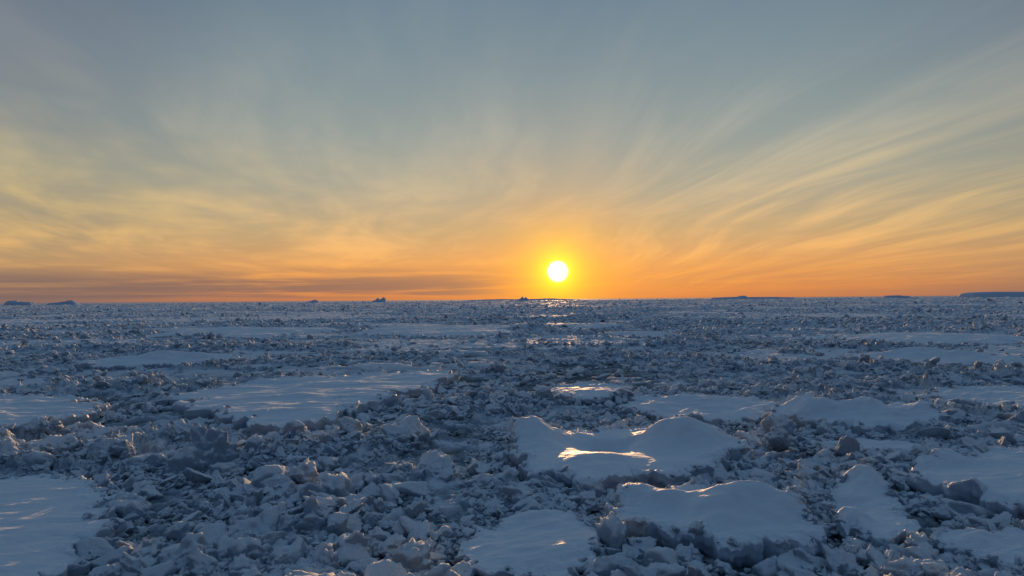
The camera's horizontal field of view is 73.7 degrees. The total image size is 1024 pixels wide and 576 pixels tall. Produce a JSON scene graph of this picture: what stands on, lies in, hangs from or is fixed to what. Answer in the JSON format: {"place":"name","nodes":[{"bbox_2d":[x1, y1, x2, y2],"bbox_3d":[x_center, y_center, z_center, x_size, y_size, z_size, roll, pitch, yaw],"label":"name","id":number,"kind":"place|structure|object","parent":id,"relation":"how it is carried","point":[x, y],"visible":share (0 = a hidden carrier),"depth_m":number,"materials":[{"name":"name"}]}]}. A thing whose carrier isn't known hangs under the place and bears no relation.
{"place":"outdoors","nodes":[
{"label":"outdoors","id":0,"kind":"place"},
{"bbox_2d":[127,296,863,473],"bbox_3d":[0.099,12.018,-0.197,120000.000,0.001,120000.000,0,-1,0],"label":"sea water","id":1,"kind":"structure","parent":0,"point":[466,381],"depth_m":22634.11,"materials":[{"name":"liquid"}]},
{"bbox_2d":[4,300,35,304],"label":"iceberg","id":2,"kind":"object","parent":1,"relation":"on","point":[15,302],"visible":0.9,"depth_m":3975.15,"materials":[{"name":"white ice"}]},
{"bbox_2d":[28,433,77,446],"bbox_3d":[-35.918,13.013,52.891,4.592,3.119,3.074,0,-1,-43],"label":"ice block","id":3,"kind":"object","parent":1,"relation":"on","point":[66,439],"depth_m":53.38,"materials":[{"name":"white ice"}]},
{"bbox_2d":[0,393,109,427],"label":"ice floe","id":4,"kind":"object","parent":1,"relation":"on","point":[16,409],"visible":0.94,"depth_m":68.92,"materials":[{"name":"white ice"}]},
{"bbox_2d":[0,473,126,575],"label":"ice floe","id":5,"kind":"object","parent":1,"relation":"on","point":[44,528],"visible":0.9,"depth_m":34.41,"materials":[{"name":"white snow"}]},
{"bbox_2d":[46,300,80,304],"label":"iceberg","id":6,"kind":"object","parent":1,"relation":"on","point":[69,302],"visible":0.88,"depth_m":3974.58,"materials":[{"name":"white ice"}]},
{"bbox_2d":[69,435,125,456],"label":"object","id":7,"kind":"object","parent":1,"relation":"on","point":[85,448],"depth_m":51.99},
{"bbox_2d":[108,433,136,455],"bbox_3d":[-28.461,12.332,49.729,2.345,2.985,2.617,-6,10,-21],"label":"ice block","id":8,"kind":"object","parent":1,"relation":"on","point":[129,437],"depth_m":49.82,"materials":[{"name":"white ice"}]},
{"bbox_2d":[70,350,245,371],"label":"ice floe","id":9,"kind":"object","parent":1,"relation":"on","point":[152,359],"visible":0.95,"depth_m":126.20,"materials":[{"name":"white ice"}]},
{"bbox_2d":[171,419,193,438],"bbox_3d":[-27.712,12.391,57.755,2.794,2.083,2.073,10,11,38],"label":"ice block","id":10,"kind":"object","parent":1,"relation":"on","point":[182,426],"depth_m":57.35,"materials":[{"name":"white ice"}]},
{"bbox_2d":[185,423,238,468],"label":"ice block","id":11,"kind":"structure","parent":1,"relation":"on","point":[213,446],"depth_m":48.79,"materials":[{"name":"white ice"}]},
{"bbox_2d":[139,326,343,338],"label":"ice floe","id":12,"kind":"object","parent":1,"relation":"on","point":[250,332],"visible":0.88,"depth_m":244.85,"materials":[{"name":"white ice"}]},
{"bbox_2d":[168,370,459,435],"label":"ice floe","id":13,"kind":"object","parent":1,"relation":"on","point":[281,402],"visible":0.94,"depth_m":74.31,"materials":[{"name":"white snow"}]},
{"bbox_2d":[372,297,386,301],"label":"iceberg","id":14,"kind":"object","parent":1,"relation":"on","point":[383,299],"visible":0.9,"depth_m":3978.87,"materials":[{"name":"white ice"}]},
{"bbox_2d":[415,450,455,481],"bbox_3d":[-5.054,12.358,45.208,2.198,3.243,4.900,7,-14,-36],"label":"ice block","id":15,"kind":"object","parent":1,"relation":"on","point":[440,465],"depth_m":44.81,"materials":[{"name":"white ice"}]},
{"bbox_2d":[354,324,520,336],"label":"ice floe","id":16,"kind":"object","parent":1,"relation":"on","point":[430,330],"visible":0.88,"depth_m":241.83,"materials":[{"name":"white ice"}]},
{"bbox_2d":[516,296,529,300],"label":"iceberg","id":17,"kind":"object","parent":1,"relation":"on","point":[523,299],"visible":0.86,"depth_m":3978.32,"materials":[{"name":"white ice"}]},
{"bbox_2d":[466,298,580,300],"bbox_3d":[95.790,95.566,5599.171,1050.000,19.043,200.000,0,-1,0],"label":"iceberg","id":18,"kind":"object","parent":1,"relation":"on","point":[516,299],"visible":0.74,"depth_m":5517.08,"materials":[{"name":"white ice"}]},
{"bbox_2d":[456,509,602,575],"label":"ice floe","id":19,"kind":"object","parent":1,"relation":"on","point":[546,542],"visible":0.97,"depth_m":31.12,"materials":[{"name":"white snow"}]},
{"bbox_2d":[552,323,626,328],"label":"ice floe","id":20,"kind":"object","parent":1,"relation":"on","point":[585,325],"visible":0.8,"depth_m":277.08,"materials":[{"name":"white ice"}]},
{"bbox_2d":[549,381,632,405],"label":"ice floe","id":21,"kind":"object","parent":1,"relation":"on","point":[585,392],"visible":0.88,"depth_m":79.31,"materials":[{"name":"white ice"}]},
{"bbox_2d":[509,416,754,491],"bbox_3d":[8.618,11.406,48.904,17.749,3.354,16.870,0,-1,0],"label":"ice floe","id":22,"kind":"object","parent":1,"relation":"on","point":[660,452],"visible":0.91,"depth_m":47.66,"materials":[{"name":"white snow"}]},
{"bbox_2d":[602,331,677,337],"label":"ice floe","id":23,"kind":"object","parent":1,"relation":"on","point":[654,334],"visible":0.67,"depth_m":213.59,"materials":[{"name":"white ice"}]},
{"bbox_2d":[614,392,783,426],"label":"ice floe","id":24,"kind":"object","parent":1,"relation":"on","point":[719,410],"visible":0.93,"depth_m":69.16,"materials":[{"name":"white snow"}]},
{"bbox_2d":[603,480,828,568],"bbox_3d":[9.858,11.363,34.034,10.788,2.933,8.038,-1,-1,24],"label":"ice floe","id":25,"kind":"object","parent":1,"relation":"on","point":[745,514],"visible":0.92,"depth_m":32.81,"materials":[{"name":"white snow"}]},
{"bbox_2d":[711,296,794,298],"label":"iceberg","id":26,"kind":"object","parent":1,"relation":"on","point":[741,297],"visible":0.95,"depth_m":3952.85,"materials":[{"name":"white ice"}]},
{"bbox_2d":[764,426,798,450],"bbox_3d":[20.957,12.025,53.053,3.202,2.380,1.614,9,1,-21],"label":"ice block","id":27,"kind":"object","parent":1,"relation":"on","point":[779,439],"depth_m":52.55,"materials":[{"name":"white ice"}]},
{"bbox_2d":[771,394,949,436],"bbox_3d":[31.871,11.556,63.697,15.868,3.159,14.880,0,-1,0],"label":"ice floe","id":28,"kind":"object","parent":1,"relation":"on","point":[883,418],"visible":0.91,"depth_m":61.43,"materials":[{"name":"white ice"}]},
{"bbox_2d":[819,465,921,547],"bbox_3d":[18.822,11.595,36.742,4.305,2.411,12.354,-1,-1,18],"label":"ice floe","id":29,"kind":"object","parent":1,"relation":"on","point":[861,500],"visible":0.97,"depth_m":35.02,"materials":[{"name":"white snow"}]},
{"bbox_2d":[822,438,942,452],"bbox_3d":[28.465,12.448,52.724,9.270,1.071,4.674,-1,-1,17],"label":"ice floe","id":30,"kind":"object","parent":1,"relation":"on","point":[866,444],"visible":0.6,"depth_m":52.97,"materials":[{"name":"white snow"}]},
{"bbox_2d":[883,295,909,297],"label":"iceberg","id":31,"kind":"object","parent":1,"relation":"on","point":[895,296],"visible":0.86,"depth_m":3974.79,"materials":[{"name":"white ice"}]},
{"bbox_2d":[835,347,1023,367],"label":"ice floe","id":32,"kind":"object","parent":1,"relation":"on","point":[917,355],"visible":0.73,"depth_m":120.85,"materials":[{"name":"white ice"}]},
{"bbox_2d":[838,332,1023,343],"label":"ice floe","id":33,"kind":"object","parent":1,"relation":"on","point":[934,337],"visible":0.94,"depth_m":176.81,"materials":[{"name":"white snow"}]},
{"bbox_2d":[921,438,940,448],"bbox_3d":[30.734,12.089,50.271,1.286,1.700,3.870,-7,6,17],"label":"ice block","id":34,"kind":"object","parent":1,"relation":"on","point":[931,443],"depth_m":50.16,"materials":[{"name":"white ice"}]},
{"bbox_2d":[907,445,1023,519],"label":"ice floe","id":35,"kind":"object","parent":1,"relation":"on","point":[996,474],"visible":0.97,"depth_m":40.07,"materials":[{"name":"white snow"}]},
{"bbox_2d":[917,384,1023,410],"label":"ice floe","id":36,"kind":"object","parent":1,"relation":"on","point":[995,396],"visible":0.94,"depth_m":74.03,"materials":[{"name":"white ice"}]},
{"bbox_2d":[929,526,1023,567],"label":"ice floe","id":37,"kind":"object","parent":1,"relation":"on","point":[1006,545],"visible":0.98,"depth_m":30.22,"materials":[{"name":"white snow"}]},
{"bbox_2d":[957,292,1023,296],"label":"iceberg","id":38,"kind":"object","parent":1,"relation":"on","point":[993,294],"visible":0.94,"depth_m":3934.30,"materials":[{"name":"white ice"}]},
{"bbox_2d":[1001,410,1023,425],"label":"ice block","id":39,"kind":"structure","parent":1,"relation":"on","point":[1015,419],"depth_m":59.32,"materials":[{"name":"white ice"}]},
{"bbox_2d":[0,296,1023,575],"bbox_3d":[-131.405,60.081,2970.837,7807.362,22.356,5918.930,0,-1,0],"label":"brash ice","id":40,"kind":"structure","parent":0,"point":[272,534],"depth_m":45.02,"materials":[{"name":"white ice"}]},
{"bbox_2d":[0,0,1023,303],"label":"sky","id":41,"kind":"structure","parent":0,"point":[151,150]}
]}

